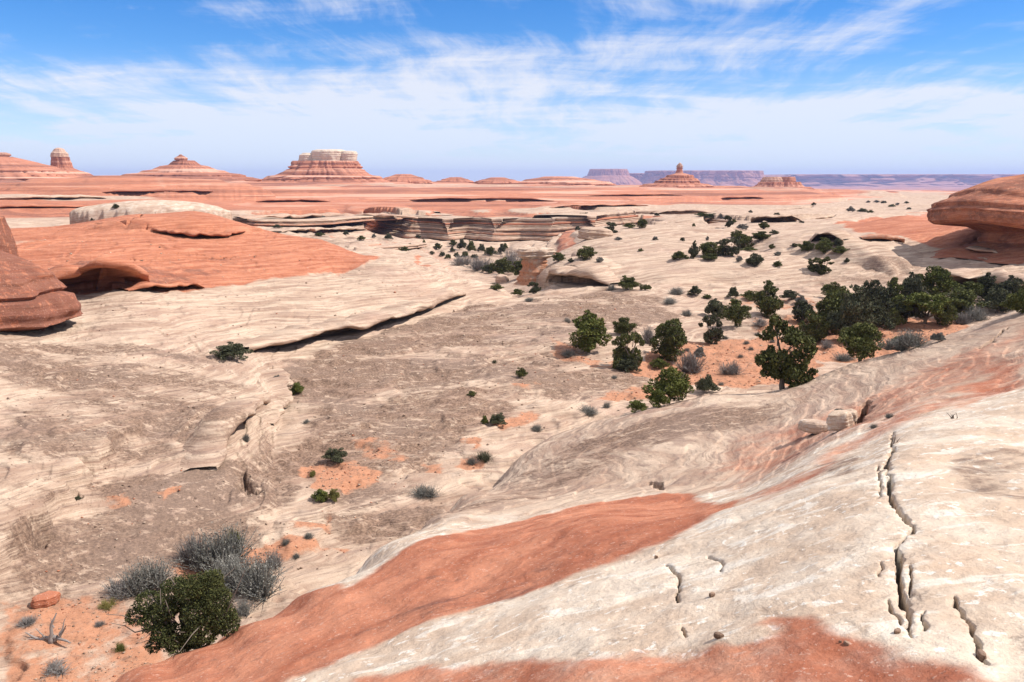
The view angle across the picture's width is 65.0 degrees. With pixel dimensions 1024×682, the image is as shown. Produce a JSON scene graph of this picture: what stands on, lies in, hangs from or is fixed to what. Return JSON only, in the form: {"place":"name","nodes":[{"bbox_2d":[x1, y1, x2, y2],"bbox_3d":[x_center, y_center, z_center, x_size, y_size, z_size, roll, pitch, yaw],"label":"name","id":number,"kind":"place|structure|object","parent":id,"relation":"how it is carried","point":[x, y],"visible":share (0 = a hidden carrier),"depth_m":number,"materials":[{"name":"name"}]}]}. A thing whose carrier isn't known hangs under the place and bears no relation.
{"place":"outdoors","nodes":[
{"label":"outdoors","id":0,"kind":"place"},
{"bbox_2d":[0,175,1023,681],"bbox_3d":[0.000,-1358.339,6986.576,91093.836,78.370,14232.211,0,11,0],"label":"ground","id":1,"kind":"structure","parent":0,"point":[526,553],"depth_m":33.97,"materials":[{"name":"stone"}]},
{"bbox_2d":[0,216,18,256],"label":"rock fin","id":2,"kind":"object","parent":1,"relation":"on","point":[8,243],"visible":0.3,"depth_m":61.51,"materials":[{"name":"stone"}]},
{"bbox_2d":[0,152,77,180],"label":"ridge butte","id":3,"kind":"object","parent":1,"relation":"on","point":[17,168],"visible":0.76,"depth_m":780.61,"materials":[{"name":"stone"}]},
{"bbox_2d":[0,250,82,332],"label":"red boulder","id":4,"kind":"object","parent":1,"relation":"on","point":[33,296],"visible":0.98,"depth_m":54.67,"materials":[{"name":"stone"}]},
{"bbox_2d":[30,590,60,608],"bbox_3d":[-15.918,8.821,27.446,0.638,0.369,0.984,10,10,31],"label":"sandstone block","id":5,"kind":"object","parent":1,"relation":"on","point":[49,598],"depth_m":27.25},
{"bbox_2d":[25,613,70,643],"bbox_3d":[-14.704,9.126,25.444,1.594,1.043,0.294,0,11,2],"label":"dead branch","id":6,"kind":"object","parent":1,"relation":"on","point":[51,638],"visible":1,"depth_m":25.46,"materials":[{"name":"grey wood"}]},
{"bbox_2d":[0,204,95,207],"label":"rock ledge","id":7,"kind":"object","parent":1,"relation":"on","point":[27,205],"visible":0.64,"depth_m":281.08,"materials":[{"name":"stone"}]},
{"bbox_2d":[0,194,104,198],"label":"rock ledge","id":8,"kind":"object","parent":1,"relation":"on","point":[48,196],"visible":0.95,"depth_m":346.08,"materials":[{"name":"stone"}]},
{"bbox_2d":[35,655,71,680],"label":"shrub","id":9,"kind":"object","parent":1,"relation":"on","point":[59,669],"visible":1,"depth_m":24.23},
{"bbox_2d":[50,148,93,176],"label":"tower butte","id":10,"kind":"object","parent":1,"relation":"on","point":[60,158],"visible":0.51,"depth_m":815.12,"materials":[{"name":"stone"}]},
{"bbox_2d":[48,253,149,289],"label":"rock ledge","id":11,"kind":"object","parent":1,"relation":"on","point":[105,269],"visible":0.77,"depth_m":69.67,"materials":[{"name":"stone"}]},
{"bbox_2d":[96,575,132,599],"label":"shrub","id":12,"kind":"object","parent":1,"relation":"on","point":[112,589],"visible":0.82,"depth_m":28.09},
{"bbox_2d":[100,555,189,597],"bbox_3d":[-12.986,8.322,28.437,2.684,1.282,2.941,2,11,9],"label":"shrub","id":13,"kind":"object","parent":1,"relation":"on","point":[141,582],"visible":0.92,"depth_m":28.45,"materials":[{"name":"plant"}]},
{"bbox_2d":[101,182,212,191],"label":"rock ledge","id":14,"kind":"object","parent":1,"relation":"on","point":[154,188],"visible":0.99,"depth_m":438.73,"materials":[{"name":"stone"}]},
{"bbox_2d":[115,281,204,290],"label":"rock ledge","id":15,"kind":"object","parent":1,"relation":"on","point":[139,285],"visible":0.99,"depth_m":71.58,"materials":[{"name":"stone"}]},
{"bbox_2d":[107,568,244,656],"bbox_3d":[-6.120,5.019,15.063,2.206,1.625,1.680,5,12,25],"label":"juniper bush","id":16,"kind":"object","parent":1,"relation":"on","point":[190,596],"visible":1,"depth_m":14.88,"materials":[{"name":"green plant"}]},
{"bbox_2d":[123,154,261,181],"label":"knobbed butte","id":17,"kind":"object","parent":1,"relation":"on","point":[180,166],"visible":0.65,"depth_m":895.13,"materials":[{"name":"stone"}]},
{"bbox_2d":[174,534,213,565],"bbox_3d":[-12.324,8.045,31.046,1.653,1.338,1.390,-3,12,-13],"label":"shrub","id":18,"kind":"object","parent":1,"relation":"on","point":[186,552],"visible":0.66,"depth_m":30.96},
{"bbox_2d":[152,225,245,236],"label":"rock ledge","id":19,"kind":"object","parent":1,"relation":"on","point":[196,233],"visible":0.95,"depth_m":95.61,"materials":[{"name":"stone"}]},
{"bbox_2d":[164,519,267,572],"bbox_3d":[-11.402,7.883,31.244,4.001,1.722,3.375,-1,11,-6],"label":"shrub","id":20,"kind":"object","parent":1,"relation":"on","point":[220,545],"visible":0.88,"depth_m":30.83,"materials":[{"name":"plant"}]},
{"bbox_2d":[179,392,270,471],"bbox_3d":[-15.314,4.190,43.447,3.081,1.865,13.074,0,11,-2],"label":"rock ledge","id":21,"kind":"object","parent":1,"relation":"on","point":[205,444],"visible":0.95,"depth_m":39.92,"materials":[{"name":"stone"}]},
{"bbox_2d":[197,549,260,591],"bbox_3d":[-10.223,8.289,29.348,2.218,1.428,2.629,-7,13,-33],"label":"shrub","id":22,"kind":"object","parent":1,"relation":"on","point":[226,568],"visible":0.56,"depth_m":29.07,"materials":[{"name":"plant"}]},
{"bbox_2d":[208,341,253,359],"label":"shrub","id":23,"kind":"object","parent":1,"relation":"on","point":[232,349],"visible":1,"depth_m":57.20,"materials":[{"name":"green plant"}]},
{"bbox_2d":[232,598,254,616],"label":"shrub","id":24,"kind":"object","parent":1,"relation":"on","point":[242,609],"visible":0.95,"depth_m":27.57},
{"bbox_2d":[225,547,295,606],"bbox_3d":[-9.105,8.419,28.932,3.418,1.517,3.119,6,13,27],"label":"shrub","id":25,"kind":"object","parent":1,"relation":"on","point":[255,581],"visible":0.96,"depth_m":28.63,"materials":[{"name":"plant"}]},
{"bbox_2d":[256,391,293,425],"bbox_3d":[-15.010,3.882,50.201,2.256,1.598,7.715,-1,11,-7],"label":"rock ledge","id":26,"kind":"object","parent":1,"relation":"on","point":[273,411],"visible":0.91,"depth_m":48.56,"materials":[{"name":"stone"}]},
{"bbox_2d":[258,368,292,394],"bbox_3d":[-16.529,2.760,56.194,2.363,0.990,7.892,-4,12,-20],"label":"rock ledge","id":27,"kind":"object","parent":1,"relation":"on","point":[282,383],"visible":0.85,"depth_m":55.59,"materials":[{"name":"stone"}]},
{"bbox_2d":[256,193,328,201],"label":"rock ledge","id":28,"kind":"object","parent":1,"relation":"on","point":[268,197],"visible":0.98,"depth_m":462.01,"materials":[{"name":"stone"}]},
{"bbox_2d":[231,211,405,225],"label":"canyon wall","id":29,"kind":"structure","parent":1,"relation":"on","point":[267,221],"depth_m":297.79,"materials":[{"name":"stone"}]},
{"bbox_2d":[273,226,366,232],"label":"rock ledge","id":30,"kind":"object","parent":1,"relation":"on","point":[308,229],"visible":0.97,"depth_m":279.46,"materials":[{"name":"stone"}]},
{"bbox_2d":[233,212,417,219],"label":"rock ledge","id":31,"kind":"object","parent":1,"relation":"on","point":[304,216],"visible":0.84,"depth_m":325.83,"materials":[{"name":"stone"}]},
{"bbox_2d":[262,149,389,181],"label":"flat topped butte","id":32,"kind":"object","parent":1,"relation":"on","point":[329,165],"visible":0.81,"depth_m":958.24,"materials":[{"name":"stone"}]},
{"bbox_2d":[321,447,347,462],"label":"shrub","id":33,"kind":"object","parent":1,"relation":"on","point":[334,455],"visible":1,"depth_m":41.76,"materials":[{"name":"green plant"}]},
{"bbox_2d":[234,286,465,351],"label":"rock ledge","id":34,"kind":"object","parent":1,"relation":"on","point":[367,319],"visible":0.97,"depth_m":72.58,"materials":[{"name":"stone"}]},
{"bbox_2d":[370,242,427,249],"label":"canyon wall","id":35,"kind":"structure","parent":1,"relation":"on","point":[396,246],"depth_m":242.32,"materials":[{"name":"stone"}]},
{"bbox_2d":[383,174,432,183],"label":"red mound","id":36,"kind":"object","parent":1,"relation":"on","point":[411,178],"visible":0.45,"depth_m":984.35,"materials":[{"name":"stone"}]},
{"bbox_2d":[407,482,445,498],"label":"shrub","id":37,"kind":"object","parent":1,"relation":"on","point":[427,491],"visible":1,"depth_m":37.65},
{"bbox_2d":[460,256,493,270],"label":"shrub","id":38,"kind":"object","parent":1,"relation":"on","point":[477,264],"visible":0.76,"depth_m":190.92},
{"bbox_2d":[410,195,554,200],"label":"rock ledge","id":39,"kind":"object","parent":1,"relation":"on","point":[500,197],"visible":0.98,"depth_m":499.39,"materials":[{"name":"stone"}]},
{"bbox_2d":[475,177,520,183],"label":"red mound","id":40,"kind":"object","parent":1,"relation":"on","point":[497,180],"visible":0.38,"depth_m":1043.66,"materials":[{"name":"stone"}]},
{"bbox_2d":[488,257,513,273],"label":"shrub","id":41,"kind":"object","parent":1,"relation":"on","point":[501,266],"visible":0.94,"depth_m":168.42,"materials":[{"name":"green plant"}]},
{"bbox_2d":[364,208,640,240],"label":"canyon wall","id":42,"kind":"structure","parent":1,"relation":"on","point":[544,227],"depth_m":330.69,"materials":[{"name":"stone"}]},
{"bbox_2d":[7,239,1005,681],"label":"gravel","id":43,"kind":"structure","parent":1,"relation":"on","point":[367,439],"depth_m":45.78,"materials":[{"name":"stone"}]},
{"bbox_2d":[514,247,555,285],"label":"rock pillar","id":44,"kind":"object","parent":1,"relation":"on","point":[534,261],"visible":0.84,"depth_m":118.92,"materials":[{"name":"stone"}]},
{"bbox_2d":[520,176,615,185],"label":"red mound","id":45,"kind":"object","parent":1,"relation":"on","point":[565,180],"visible":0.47,"depth_m":1047.25,"materials":[{"name":"stone"}]},
{"bbox_2d":[546,265,620,285],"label":"rock ledge","id":46,"kind":"object","parent":1,"relation":"on","point":[603,274],"visible":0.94,"depth_m":102.73,"materials":[{"name":"stone"}]},
{"bbox_2d":[576,246,597,260],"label":"shrub","id":47,"kind":"object","parent":1,"relation":"on","point":[585,252],"visible":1,"depth_m":113.62,"materials":[{"name":"green plant"}]},
{"bbox_2d":[568,309,612,353],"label":"juniper tree","id":48,"kind":"object","parent":1,"relation":"on","point":[591,328],"visible":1,"depth_m":65.73,"materials":[{"name":"green plant"}]},
{"bbox_2d":[577,227,612,239],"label":"sandstone block","id":49,"kind":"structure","parent":1,"relation":"on","point":[588,233],"depth_m":172.61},
{"bbox_2d":[544,203,647,207],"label":"rock ledge","id":50,"kind":"object","parent":1,"relation":"on","point":[598,204],"visible":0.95,"depth_m":391.75,"materials":[{"name":"stone"}]},
{"bbox_2d":[583,169,641,184],"bbox_3d":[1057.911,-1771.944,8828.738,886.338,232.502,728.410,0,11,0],"label":"distant mesa","id":51,"kind":"structure","parent":1,"relation":"on","point":[619,176],"depth_m":8640.72,"materials":[{"name":"stone"}]},
{"bbox_2d":[612,317,637,333],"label":"juniper tree","id":52,"kind":"object","parent":1,"relation":"on","point":[623,325],"visible":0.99,"depth_m":71.86,"materials":[{"name":"green plant"}]},
{"bbox_2d":[611,331,644,368],"bbox_3d":[8.995,0.835,62.873,2.646,3.373,1.894,0,11,-2],"label":"juniper tree","id":53,"kind":"object","parent":1,"relation":"on","point":[620,352],"visible":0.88,"depth_m":62.66,"materials":[{"name":"green plant"}]},
{"bbox_2d":[615,356,641,371],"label":"shrub","id":54,"kind":"object","parent":1,"relation":"on","point":[624,364],"visible":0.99,"depth_m":62.27,"materials":[{"name":"green plant"}]},
{"bbox_2d":[618,275,641,289],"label":"juniper tree","id":55,"kind":"object","parent":1,"relation":"on","point":[630,283],"visible":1,"depth_m":97.54,"materials":[{"name":"green plant"}]},
{"bbox_2d":[645,389,670,407],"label":"shrub","id":56,"kind":"object","parent":1,"relation":"on","point":[657,398],"visible":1,"depth_m":42.15,"materials":[{"name":"green plant"}]},
{"bbox_2d":[641,366,694,403],"bbox_3d":[8.460,2.395,43.547,2.798,2.194,2.691,-1,11,-7],"label":"juniper tree","id":57,"kind":"object","parent":1,"relation":"on","point":[672,384],"visible":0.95,"depth_m":43.24,"materials":[{"name":"green plant"}]},
{"bbox_2d":[649,318,687,362],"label":"juniper tree","id":58,"kind":"object","parent":1,"relation":"on","point":[671,336],"visible":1,"depth_m":66.10,"materials":[{"name":"green plant"}]},
{"bbox_2d":[639,163,713,187],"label":"spire butte","id":59,"kind":"object","parent":1,"relation":"on","point":[679,178],"visible":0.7,"depth_m":968.31,"materials":[{"name":"stone"}]},
{"bbox_2d":[648,209,713,213],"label":"rock ledge","id":60,"kind":"object","parent":1,"relation":"on","point":[683,211],"visible":0.96,"depth_m":366.23,"materials":[{"name":"stone"}]},
{"bbox_2d":[671,350,708,373],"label":"shrub","id":61,"kind":"object","parent":1,"relation":"on","point":[691,365],"visible":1,"depth_m":62.78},
{"bbox_2d":[641,170,764,186],"bbox_3d":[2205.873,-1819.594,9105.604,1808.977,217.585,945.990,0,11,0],"label":"distant mesa","id":62,"kind":"structure","parent":1,"relation":"on","point":[749,178],"depth_m":8777.98,"materials":[{"name":"stone"}]},
{"bbox_2d":[694,374,720,390],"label":"shrub","id":63,"kind":"object","parent":1,"relation":"on","point":[705,384],"visible":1,"depth_m":56.97,"materials":[{"name":"green plant"}]},
{"bbox_2d":[698,315,723,343],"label":"juniper tree","id":64,"kind":"object","parent":1,"relation":"on","point":[712,334],"visible":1,"depth_m":73.59,"materials":[{"name":"green plant"}]},
{"bbox_2d":[698,242,723,255],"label":"juniper tree","id":65,"kind":"object","parent":1,"relation":"on","point":[707,247],"visible":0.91,"depth_m":114.19,"materials":[{"name":"green plant"}]},
{"bbox_2d":[704,298,725,316],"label":"shrub","id":66,"kind":"object","parent":1,"relation":"on","point":[714,308],"visible":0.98,"depth_m":85.54,"materials":[{"name":"green plant"}]},
{"bbox_2d":[633,207,810,213],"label":"canyon wall","id":67,"kind":"structure","parent":1,"relation":"on","point":[651,211],"depth_m":390.06,"materials":[{"name":"stone"}]},
{"bbox_2d":[715,238,739,255],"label":"juniper tree","id":68,"kind":"object","parent":1,"relation":"on","point":[727,250],"visible":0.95,"depth_m":114.41,"materials":[{"name":"green plant"}]},
{"bbox_2d":[717,361,748,374],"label":"shrub","id":69,"kind":"object","parent":1,"relation":"on","point":[733,368],"visible":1,"depth_m":61.78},
{"bbox_2d":[719,298,751,326],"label":"juniper tree","id":70,"kind":"object","parent":1,"relation":"on","point":[734,310],"visible":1,"depth_m":80.12,"materials":[{"name":"green plant"}]},
{"bbox_2d":[735,234,754,247],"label":"juniper tree","id":71,"kind":"object","parent":1,"relation":"on","point":[744,240],"visible":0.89,"depth_m":131.91,"materials":[{"name":"green plant"}]},
{"bbox_2d":[754,280,783,318],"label":"juniper tree","id":72,"kind":"object","parent":1,"relation":"on","point":[769,304],"visible":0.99,"depth_m":84.76,"materials":[{"name":"green plant"}]},
{"bbox_2d":[750,215,801,221],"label":"rock ledge","id":73,"kind":"object","parent":1,"relation":"on","point":[777,218],"visible":0.93,"depth_m":213.86,"materials":[{"name":"stone"}]},
{"bbox_2d":[752,177,813,188],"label":"twin topped butte","id":74,"kind":"object","parent":1,"relation":"on","point":[777,182],"visible":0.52,"depth_m":1021.64,"materials":[{"name":"stone"}]},
{"bbox_2d":[754,314,818,389],"bbox_3d":[14.128,0.631,41.787,2.534,4.055,3.681,-9,14,-37],"label":"juniper tree","id":75,"kind":"object","parent":1,"relation":"on","point":[789,369],"visible":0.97,"depth_m":41.37,"materials":[{"name":"green plant"}]},
{"bbox_2d":[791,300,813,323],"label":"juniper tree","id":76,"kind":"object","parent":1,"relation":"on","point":[800,309],"visible":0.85,"depth_m":81.55,"materials":[{"name":"green plant"}]},
{"bbox_2d":[798,419,827,433],"bbox_3d":[10.126,2.832,26.759,0.807,0.375,1.258,-6,8,-41],"label":"sandstone block","id":77,"kind":"object","parent":1,"relation":"on","point":[815,426],"depth_m":26.53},
{"bbox_2d":[798,314,829,341],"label":"juniper tree","id":78,"kind":"object","parent":1,"relation":"on","point":[816,329],"visible":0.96,"depth_m":73.79,"materials":[{"name":"green plant"}]},
{"bbox_2d":[807,256,834,274],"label":"juniper tree","id":79,"kind":"object","parent":1,"relation":"on","point":[819,267],"visible":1,"depth_m":107.35,"materials":[{"name":"green plant"}]},
{"bbox_2d":[814,237,834,252],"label":"juniper tree","id":80,"kind":"object","parent":1,"relation":"on","point":[823,245],"visible":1,"depth_m":115.40,"materials":[{"name":"green plant"}]},
{"bbox_2d":[805,291,845,334],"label":"juniper tree","id":81,"kind":"object","parent":1,"relation":"on","point":[828,303],"visible":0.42,"depth_m":76.92,"materials":[{"name":"green plant"}]},
{"bbox_2d":[820,281,841,296],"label":"juniper tree","id":82,"kind":"object","parent":1,"relation":"on","point":[830,287],"visible":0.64,"depth_m":93.80,"materials":[{"name":"green plant"}]},
{"bbox_2d":[810,230,853,240],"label":"rock ledge","id":83,"kind":"object","parent":1,"relation":"on","point":[842,235],"visible":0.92,"depth_m":117.72,"materials":[{"name":"stone"}]},
{"bbox_2d":[826,410,852,430],"bbox_3d":[9.463,2.286,23.230,0.757,0.583,0.553,3,12,14],"label":"sandstone block","id":84,"kind":"object","parent":1,"relation":"on","point":[837,420],"depth_m":23.03,"materials":[{"name":"stone"}]},
{"bbox_2d":[826,284,875,334],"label":"juniper tree","id":85,"kind":"object","parent":1,"relation":"on","point":[856,306],"visible":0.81,"depth_m":72.75,"materials":[{"name":"green plant"}]},
{"bbox_2d":[837,322,883,361],"bbox_3d":[18.177,0.038,42.243,2.632,2.184,2.167,-7,13,-31],"label":"juniper tree","id":86,"kind":"object","parent":1,"relation":"on","point":[864,341],"visible":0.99,"depth_m":41.80,"materials":[{"name":"green plant"}]},
{"bbox_2d":[860,279,894,311],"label":"juniper tree","id":87,"kind":"object","parent":1,"relation":"on","point":[873,292],"visible":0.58,"depth_m":83.08,"materials":[{"name":"green plant"}]},
{"bbox_2d":[864,299,896,332],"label":"juniper tree","id":88,"kind":"object","parent":1,"relation":"on","point":[881,318],"visible":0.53,"depth_m":75.51,"materials":[{"name":"green plant"}]},
{"bbox_2d":[860,233,904,242],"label":"rock ledge","id":89,"kind":"object","parent":1,"relation":"on","point":[885,237],"visible":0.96,"depth_m":117.44,"materials":[{"name":"stone"}]},
{"bbox_2d":[874,337,910,351],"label":"shrub","id":90,"kind":"object","parent":1,"relation":"on","point":[891,346],"visible":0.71,"depth_m":40.39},
{"bbox_2d":[883,277,903,310],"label":"juniper tree","id":91,"kind":"object","parent":1,"relation":"on","point":[895,285],"visible":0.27,"depth_m":84.35,"materials":[{"name":"green plant"}]},
{"bbox_2d":[887,296,927,321],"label":"juniper tree","id":92,"kind":"object","parent":1,"relation":"on","point":[904,314],"visible":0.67,"depth_m":79.92,"materials":[{"name":"green plant"}]},
{"bbox_2d":[882,327,934,347],"bbox_3d":[19.634,-0.166,39.281,2.622,0.925,2.212,-3,12,-16],"label":"shrub","id":93,"kind":"object","parent":1,"relation":"on","point":[908,339],"visible":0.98,"depth_m":39.16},
{"bbox_2d":[896,272,927,295],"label":"juniper tree","id":94,"kind":"object","parent":1,"relation":"on","point":[912,283],"visible":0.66,"depth_m":87.46,"materials":[{"name":"green plant"}]},
{"bbox_2d":[896,289,951,323],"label":"juniper tree","id":95,"kind":"object","parent":1,"relation":"on","point":[922,301],"visible":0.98,"depth_m":78.81,"materials":[{"name":"green plant"}]},
{"bbox_2d":[917,265,959,299],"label":"juniper tree","id":96,"kind":"object","parent":1,"relation":"on","point":[936,280],"visible":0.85,"depth_m":90.58,"materials":[{"name":"green plant"}]},
{"bbox_2d":[930,303,958,325],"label":"juniper tree","id":97,"kind":"object","parent":1,"relation":"on","point":[946,317],"visible":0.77,"depth_m":78.74,"materials":[{"name":"green plant"}]},
{"bbox_2d":[933,288,985,315],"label":"juniper tree","id":98,"kind":"object","parent":1,"relation":"on","point":[962,300],"visible":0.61,"depth_m":81.86,"materials":[{"name":"green plant"}]},
{"bbox_2d":[952,281,983,300],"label":"juniper tree","id":99,"kind":"object","parent":1,"relation":"on","point":[972,286],"visible":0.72,"depth_m":85.51,"materials":[{"name":"green plant"}]},
{"bbox_2d":[927,174,1023,263],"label":"overhanging rock","id":100,"kind":"object","parent":1,"relation":"on","point":[992,211],"visible":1,"depth_m":107.61,"materials":[{"name":"stone"}]},
{"bbox_2d":[957,306,993,320],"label":"shrub","id":101,"kind":"object","parent":1,"relation":"on","point":[979,315],"visible":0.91,"depth_m":80.30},
{"bbox_2d":[947,268,1023,285],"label":"rock ledge","id":102,"kind":"object","parent":1,"relation":"on","point":[960,275],"visible":0.45,"depth_m":92.86,"materials":[{"name":"stone"}]},
{"bbox_2d":[977,272,999,298],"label":"juniper tree","id":103,"kind":"object","parent":1,"relation":"on","point":[987,281],"visible":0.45,"depth_m":88.03,"materials":[{"name":"green plant"}]},
{"bbox_2d":[976,287,1010,312],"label":"juniper tree","id":104,"kind":"object","parent":1,"relation":"on","point":[995,299],"visible":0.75,"depth_m":83.64,"materials":[{"name":"green plant"}]},
{"bbox_2d":[988,275,1023,295],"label":"juniper tree","id":105,"kind":"object","parent":1,"relation":"on","point":[1011,284],"visible":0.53,"depth_m":84.94,"materials":[{"name":"green plant"}]},
{"bbox_2d":[1000,289,1023,313],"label":"juniper tree","id":106,"kind":"object","parent":1,"relation":"on","point":[1016,301],"visible":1,"depth_m":37.22,"materials":[{"name":"green plant"}]},
{"bbox_2d":[0,0,1023,181],"label":"sky","id":107,"kind":"structure","parent":0,"point":[433,90],"materials":[{"name":"blue"}]},
{"bbox_2d":[765,174,1020,186],"bbox_3d":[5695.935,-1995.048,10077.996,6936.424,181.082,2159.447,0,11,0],"label":"distant mesa","id":108,"kind":"structure","parent":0,"point":[888,180],"depth_m":9346.60,"materials":[{"name":"stone"}]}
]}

